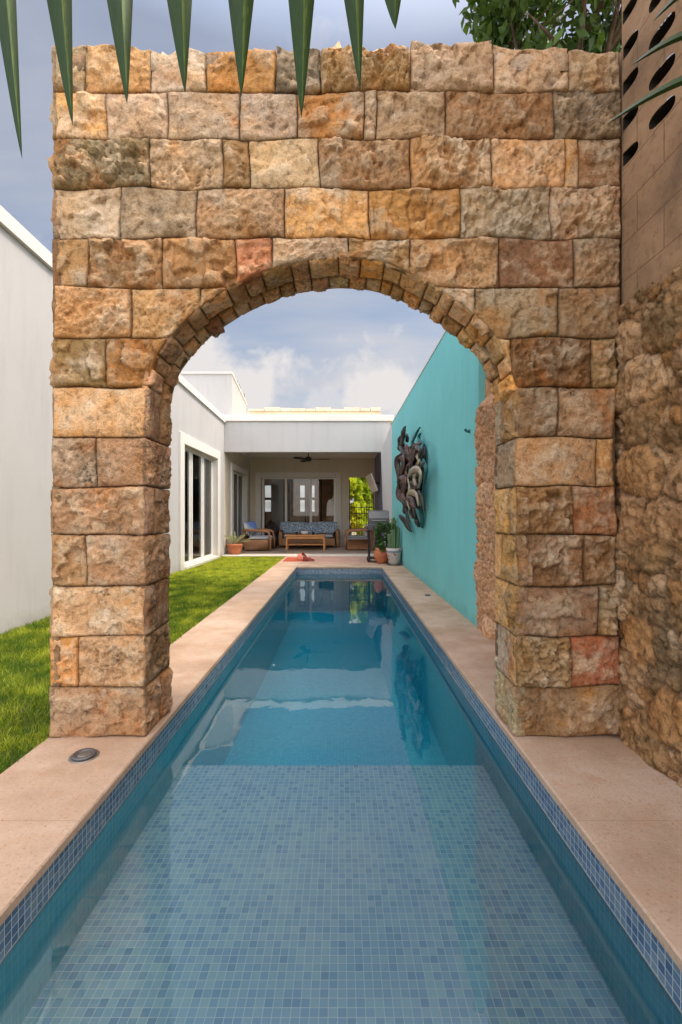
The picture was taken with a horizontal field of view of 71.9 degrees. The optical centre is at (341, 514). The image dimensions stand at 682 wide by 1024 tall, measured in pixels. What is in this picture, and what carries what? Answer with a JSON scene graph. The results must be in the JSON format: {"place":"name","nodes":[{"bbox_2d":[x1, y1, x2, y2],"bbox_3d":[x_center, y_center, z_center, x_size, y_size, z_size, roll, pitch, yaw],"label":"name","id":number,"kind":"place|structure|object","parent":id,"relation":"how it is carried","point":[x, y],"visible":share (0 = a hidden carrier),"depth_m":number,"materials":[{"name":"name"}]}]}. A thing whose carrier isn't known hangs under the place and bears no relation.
{"place":"outdoors","nodes":[
{"label":"outdoors","id":0,"kind":"place"},
{"bbox_2d":[0,556,284,773],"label":"lawn","id":1,"kind":"structure","parent":0,"point":[28,731],"depth_m":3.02,"materials":[{"name":"plant"}]},
{"bbox_2d":[0,0,400,155],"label":"palm frond","id":2,"kind":"object","parent":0,"point":[241,12],"visible":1,"depth_m":1.00,"materials":[{"name":"green plant"}]},
{"bbox_2d":[222,554,373,556],"bbox_3d":[-0.938,1.219,13.793,4.995,0.062,0.615,0,0,0],"label":"patio edge","id":3,"kind":"object","parent":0,"point":[252,555],"visible":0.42,"depth_m":13.52,"materials":[{"name":"stone"}]},
{"bbox_2d":[224,531,251,554],"bbox_3d":[-3.140,0.841,13.962,0.813,0.692,0.762,0,0,-27],"label":"potted agave","id":4,"kind":"object","parent":3,"relation":"on","point":[235,546],"visible":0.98,"depth_m":13.82,"materials":[{"name":"ceramic"}]},
{"bbox_2d":[228,546,375,553],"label":"patio floor","id":5,"kind":"structure","parent":0,"point":[311,550],"depth_m":15.43,"materials":[{"name":"tile"}]},
{"bbox_2d":[242,527,275,549],"bbox_3d":[-2.732,0.798,15.650,0.955,0.732,0.970,0,0,0],"label":"rattan armchair","id":6,"kind":"object","parent":5,"relation":"on","point":[261,542],"visible":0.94,"depth_m":15.19,"materials":[{"name":"brown wicker"}]},
{"bbox_2d":[243,523,249,533],"bbox_3d":[-3.100,0.460,15.400,0.198,0.367,0.377,0,0,0],"label":"throw pillow","id":7,"kind":"object","parent":6,"relation":"on","point":[246,526],"visible":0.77,"depth_m":15.26,"materials":[{"name":"white fabric"}]},
{"bbox_2d":[247,522,256,532],"bbox_3d":[-2.980,0.440,15.750,0.188,0.386,0.420,0,0,29],"label":"throw pillow","id":8,"kind":"object","parent":6,"relation":"on","point":[253,525],"visible":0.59,"depth_m":15.70,"materials":[{"name":"blue fabric"}]},
{"bbox_2d":[265,521,278,547],"bbox_3d":[-2.450,0.716,16.520,0.507,0.912,0.500,0,0,0],"label":"dark chair","id":9,"kind":"object","parent":5,"relation":"on","point":[272,525],"visible":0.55,"depth_m":16.66,"materials":[{"name":"wicker"}]},
{"bbox_2d":[285,534,325,549],"bbox_3d":[-1.199,0.941,15.900,1.329,0.502,0.600,0,0,0],"label":"coffee table","id":10,"kind":"object","parent":5,"relation":"on","point":[306,536],"visible":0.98,"depth_m":15.63,"materials":[{"name":"brown wood"}]},
{"bbox_2d":[277,529,339,546],"bbox_3d":[-1.181,0.786,17.120,2.238,0.772,0.840,0,0,0],"label":"rattan sofa","id":11,"kind":"object","parent":5,"relation":"on","point":[332,539],"visible":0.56,"depth_m":16.76,"materials":[{"name":"brown wicker"}]},
{"bbox_2d":[279,522,293,532],"bbox_3d":[-2.000,0.480,17.120,0.520,0.418,0.207,0,0,7],"label":"sofa pillow","id":12,"kind":"object","parent":11,"relation":"on","point":[286,527],"visible":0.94,"depth_m":17.05,"materials":[{"name":"blue fabric"}]},
{"bbox_2d":[293,522,305,532],"bbox_3d":[-1.550,0.480,17.150,0.519,0.418,0.217,0,0,0],"label":"sofa pillow","id":13,"kind":"object","parent":11,"relation":"on","point":[298,527],"visible":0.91,"depth_m":17.08,"materials":[{"name":"blue fabric"}]},
{"bbox_2d":[304,522,316,533],"bbox_3d":[-1.120,0.510,17.120,0.520,0.418,0.207,0,0,0],"label":"sofa pillow","id":14,"kind":"object","parent":11,"relation":"on","point":[310,527],"visible":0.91,"depth_m":17.06,"materials":[{"name":"blue fabric"}]},
{"bbox_2d":[314,522,324,532],"bbox_3d":[-0.780,0.480,17.150,0.519,0.418,0.215,0,0,0],"label":"sofa pillow","id":15,"kind":"object","parent":11,"relation":"on","point":[320,527],"visible":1,"depth_m":17.08,"materials":[{"name":"blue fabric"}]},
{"bbox_2d":[325,522,336,532],"bbox_3d":[-0.420,0.480,17.120,0.520,0.418,0.207,0,0,15],"label":"sofa pillow","id":16,"kind":"object","parent":11,"relation":"on","point":[330,527],"visible":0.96,"depth_m":17.05,"materials":[{"name":"blue fabric"}]},
{"bbox_2d":[344,527,372,549],"bbox_3d":[0.573,0.798,15.950,0.955,0.732,0.970,0,0,0],"label":"rattan armchair","id":17,"kind":"object","parent":5,"relation":"on","point":[356,541],"visible":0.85,"depth_m":15.48,"materials":[{"name":"brown wicker"}]},
{"bbox_2d":[22,765,628,1023],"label":"shallow floor","id":18,"kind":"structure","parent":0,"point":[329,894],"depth_m":1.93,"materials":[{"name":"tile"}]},
{"bbox_2d":[279,556,388,562],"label":"terrace","id":19,"kind":"structure","parent":0,"point":[340,559],"depth_m":12.24,"materials":[{"name":"stone"}]},
{"bbox_2d":[283,557,310,560],"bbox_3d":[-1.165,1.196,12.475,0.654,0.017,0.950,0,0,0],"label":"doormat","id":20,"kind":"object","parent":19,"relation":"on","point":[291,559],"visible":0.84,"depth_m":12.32,"materials":[{"name":"red fabric"}]},
{"bbox_2d":[297,554,303,559],"bbox_3d":[-0.997,1.106,12.251,0.310,0.161,0.090,0,0,-15],"label":"shoe","id":21,"kind":"object","parent":20,"relation":"on","point":[300,556],"visible":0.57,"depth_m":12.20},
{"bbox_2d":[302,556,314,560],"bbox_3d":[-0.835,1.131,11.999,0.310,0.112,0.090,0,0,10],"label":"shoe","id":22,"kind":"object","parent":19,"relation":"on","point":[305,558],"visible":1,"depth_m":11.97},
{"bbox_2d":[362,510,388,561],"bbox_3d":[0.874,0.549,11.924,0.661,1.299,0.592,0,0,0],"label":"gas grill","id":23,"kind":"object","parent":19,"relation":"on","point":[375,516],"visible":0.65,"depth_m":11.71,"materials":[{"name":"grey metal"}]},
{"bbox_2d":[224,611,446,764],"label":"deep floor","id":24,"kind":"structure","parent":0,"point":[337,688],"depth_m":5.43,"materials":[{"name":"teal tile"}]},
{"bbox_2d":[0,0,673,511],"label":"sky","id":25,"kind":"structure","parent":0,"point":[338,348],"materials":[{"name":"blue"}]},
{"bbox_2d":[292,574,384,580],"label":"water","id":26,"kind":"structure","parent":0,"point":[330,576],"depth_m":10.26,"materials":[{"name":"blue liquid"}]},
{"bbox_2d":[296,577,381,610],"bbox_3d":[-0.052,1.784,4.855,1.965,0.832,11.710,0,0,0],"label":"pool end lining","id":27,"kind":"object","parent":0,"point":[347,594],"visible":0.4,"depth_m":10.71,"materials":[{"name":"teal tile"}]},
{"bbox_2d":[296,569,381,573],"bbox_3d":[-0.052,1.300,4.855,1.965,0.116,11.710,0,0,0],"label":"pool end band","id":28,"kind":"object","parent":27,"relation":"attached to","point":[338,571],"visible":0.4,"depth_m":10.71,"materials":[{"name":"tile"}]},
{"bbox_2d":[0,563,681,971],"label":"pool deck","id":29,"kind":"structure","parent":0,"point":[618,803],"depth_m":2.12,"materials":[{"name":"beige stone"}]},
{"bbox_2d":[68,748,99,763],"bbox_3d":[-1.275,1.194,2.330,0.137,0.021,0.137,0,0,0],"label":"skimmer lid","id":30,"kind":"object","parent":29,"relation":"on","point":[84,755],"visible":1,"depth_m":2.31,"materials":[{"name":"metal"}]},
{"bbox_2d":[47,40,621,737],"bbox_3d":[-0.049,-0.694,2.696,3.124,3.807,0.506,0,0,0],"label":"stone archway","id":31,"kind":"object","parent":29,"relation":"on","point":[467,194],"visible":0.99,"depth_m":2.52,"materials":[{"name":"stone"}]},
{"bbox_2d":[374,521,390,563],"bbox_3d":[1.005,0.684,11.442,0.463,1.030,0.495,0,0,0],"label":"potted bush","id":32,"kind":"object","parent":29,"relation":"on","point":[380,555],"visible":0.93,"depth_m":11.38,"materials":[{"name":"green plant"}]},
{"bbox_2d":[386,518,401,565],"bbox_3d":[1.243,0.641,11.150,0.392,1.122,0.380,0,0,0],"label":"potted cactus","id":33,"kind":"object","parent":29,"relation":"on","point":[393,551],"visible":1,"depth_m":11.10,"materials":[{"name":"plant"}]},
{"bbox_2d":[392,331,485,626],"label":"turquoise wall","id":34,"kind":"structure","parent":29,"relation":"on","point":[444,399],"depth_m":6.45,"materials":[{"name":"paint"}]},
{"bbox_2d":[394,426,427,531],"bbox_3d":[1.258,-0.707,9.076,0.325,2.111,4.298,0,0,0],"label":"wall sculpture","id":35,"kind":"object","parent":34,"relation":"attached to","point":[408,487],"depth_m":8.24,"materials":[{"name":"metal"}]},
{"bbox_2d":[473,0,681,787],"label":"boundary wall","id":36,"kind":"structure","parent":29,"relation":"on","point":[648,474],"depth_m":2.30,"materials":[{"name":"brown stone"}]},
{"bbox_2d":[0,579,681,1023],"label":"pool side lining","id":37,"kind":"object","parent":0,"point":[208,731],"visible":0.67,"depth_m":2.33,"materials":[{"name":"teal tile"}]},
{"bbox_2d":[0,574,681,1016],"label":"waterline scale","id":38,"kind":"object","parent":37,"relation":"attached to","point":[504,754],"visible":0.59,"depth_m":1.88,"materials":[{"name":"blue tile"}]},
{"bbox_2d":[0,569,681,1010],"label":"pool side band","id":39,"kind":"object","parent":37,"relation":"attached to","point":[44,887],"visible":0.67,"depth_m":1.90,"materials":[{"name":"tile"}]},
{"bbox_2d":[607,0,681,123],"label":"palm frond","id":40,"kind":"object","parent":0,"point":[676,82],"visible":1,"depth_m":1.09,"materials":[{"name":"green plant"}]},
{"label":"ground","id":41,"kind":"structure","parent":0,"visible":0},
{"bbox_2d":[0,205,393,633],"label":"white house","id":42,"kind":"structure","parent":41,"relation":"on","point":[230,459],"depth_m":11.16,"materials":[{"name":"paint"}]},
{"bbox_2d":[179,432,219,570],"bbox_3d":[-3.557,-0.265,11.565,0.415,2.970,3.230,0,0,0],"label":"sliding door","id":43,"kind":"structure","parent":42,"relation":"in","point":[185,440],"depth_m":11.96,"materials":[{"name":"white glass"}]},
{"bbox_2d":[230,462,247,547],"bbox_3d":[-3.577,-0.190,15.850,0.375,2.820,2.600,0,0,0],"label":"sliding door","id":44,"kind":"structure","parent":42,"relation":"in","point":[235,470],"depth_m":16.29,"materials":[{"name":"white glass"}]},
{"bbox_2d":[255,472,340,545],"bbox_3d":[-1.620,-0.195,17.775,3.220,2.770,0.250,0,0,0],"label":"sliding door","id":45,"kind":"structure","parent":42,"relation":"in","point":[259,482],"depth_m":17.65,"materials":[{"name":"white glass"}]},
{"bbox_2d":[288,479,321,521],"bbox_3d":[-1.700,-0.215,21.974,1.570,2.830,0.048,0,0,0],"label":"door panel","id":46,"kind":"structure","parent":42,"relation":"in","point":[289,480],"depth_m":21.95,"materials":[{"name":"wood"}]},
{"bbox_2d":[293,453,328,461],"bbox_3d":[-0.962,-1.909,15.431,1.160,0.379,1.263,0,0,0],"label":"ceiling fan","id":47,"kind":"object","parent":42,"relation":"hanging from","point":[308,459],"visible":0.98,"depth_m":15.30,"materials":[{"name":"black metal"}]},
{"bbox_2d":[349,480,373,544],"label":"iron gate","id":48,"kind":"structure","parent":42,"relation":"attached to","point":[361,507],"depth_m":17.80,"materials":[{"name":"black metal"}]},
{"bbox_2d":[366,473,378,492],"bbox_3d":[1.071,-1.022,15.609,0.378,0.617,0.926,0,0,-8],"label":"wall screen","id":49,"kind":"object","parent":42,"relation":"attached to","point":[372,483],"depth_m":15.48,"materials":[{"name":"metal"}]},
{"bbox_2d":[330,478,365,534],"bbox_3d":[0.359,-0.459,21.516,1.441,3.451,1.608,0,0,36],"label":"garden shrub","id":50,"kind":"object","parent":41,"relation":"on","point":[356,488],"visible":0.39,"depth_m":21.21,"materials":[{"name":"green plant"}]},
{"bbox_2d":[350,505,372,534],"bbox_3d":[0.899,0.425,20.133,1.111,1.687,1.178,0,0,0],"label":"garden shrub","id":51,"kind":"object","parent":41,"relation":"on","point":[359,520],"visible":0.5,"depth_m":20.00,"materials":[{"name":"green plant"}]},
{"bbox_2d":[357,478,372,536],"bbox_3d":[1.246,-0.818,22.348,1.601,4.464,1.542,0,0,0],"label":"garden shrub","id":52,"kind":"object","parent":41,"relation":"on","point":[367,496],"visible":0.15,"depth_m":22.04,"materials":[{"name":"green plant"}]},
{"bbox_2d":[452,0,667,53],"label":"garden tree","id":53,"kind":"object","parent":41,"relation":"on","point":[508,24],"visible":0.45,"depth_m":6.36,"materials":[{"name":"green plant"}]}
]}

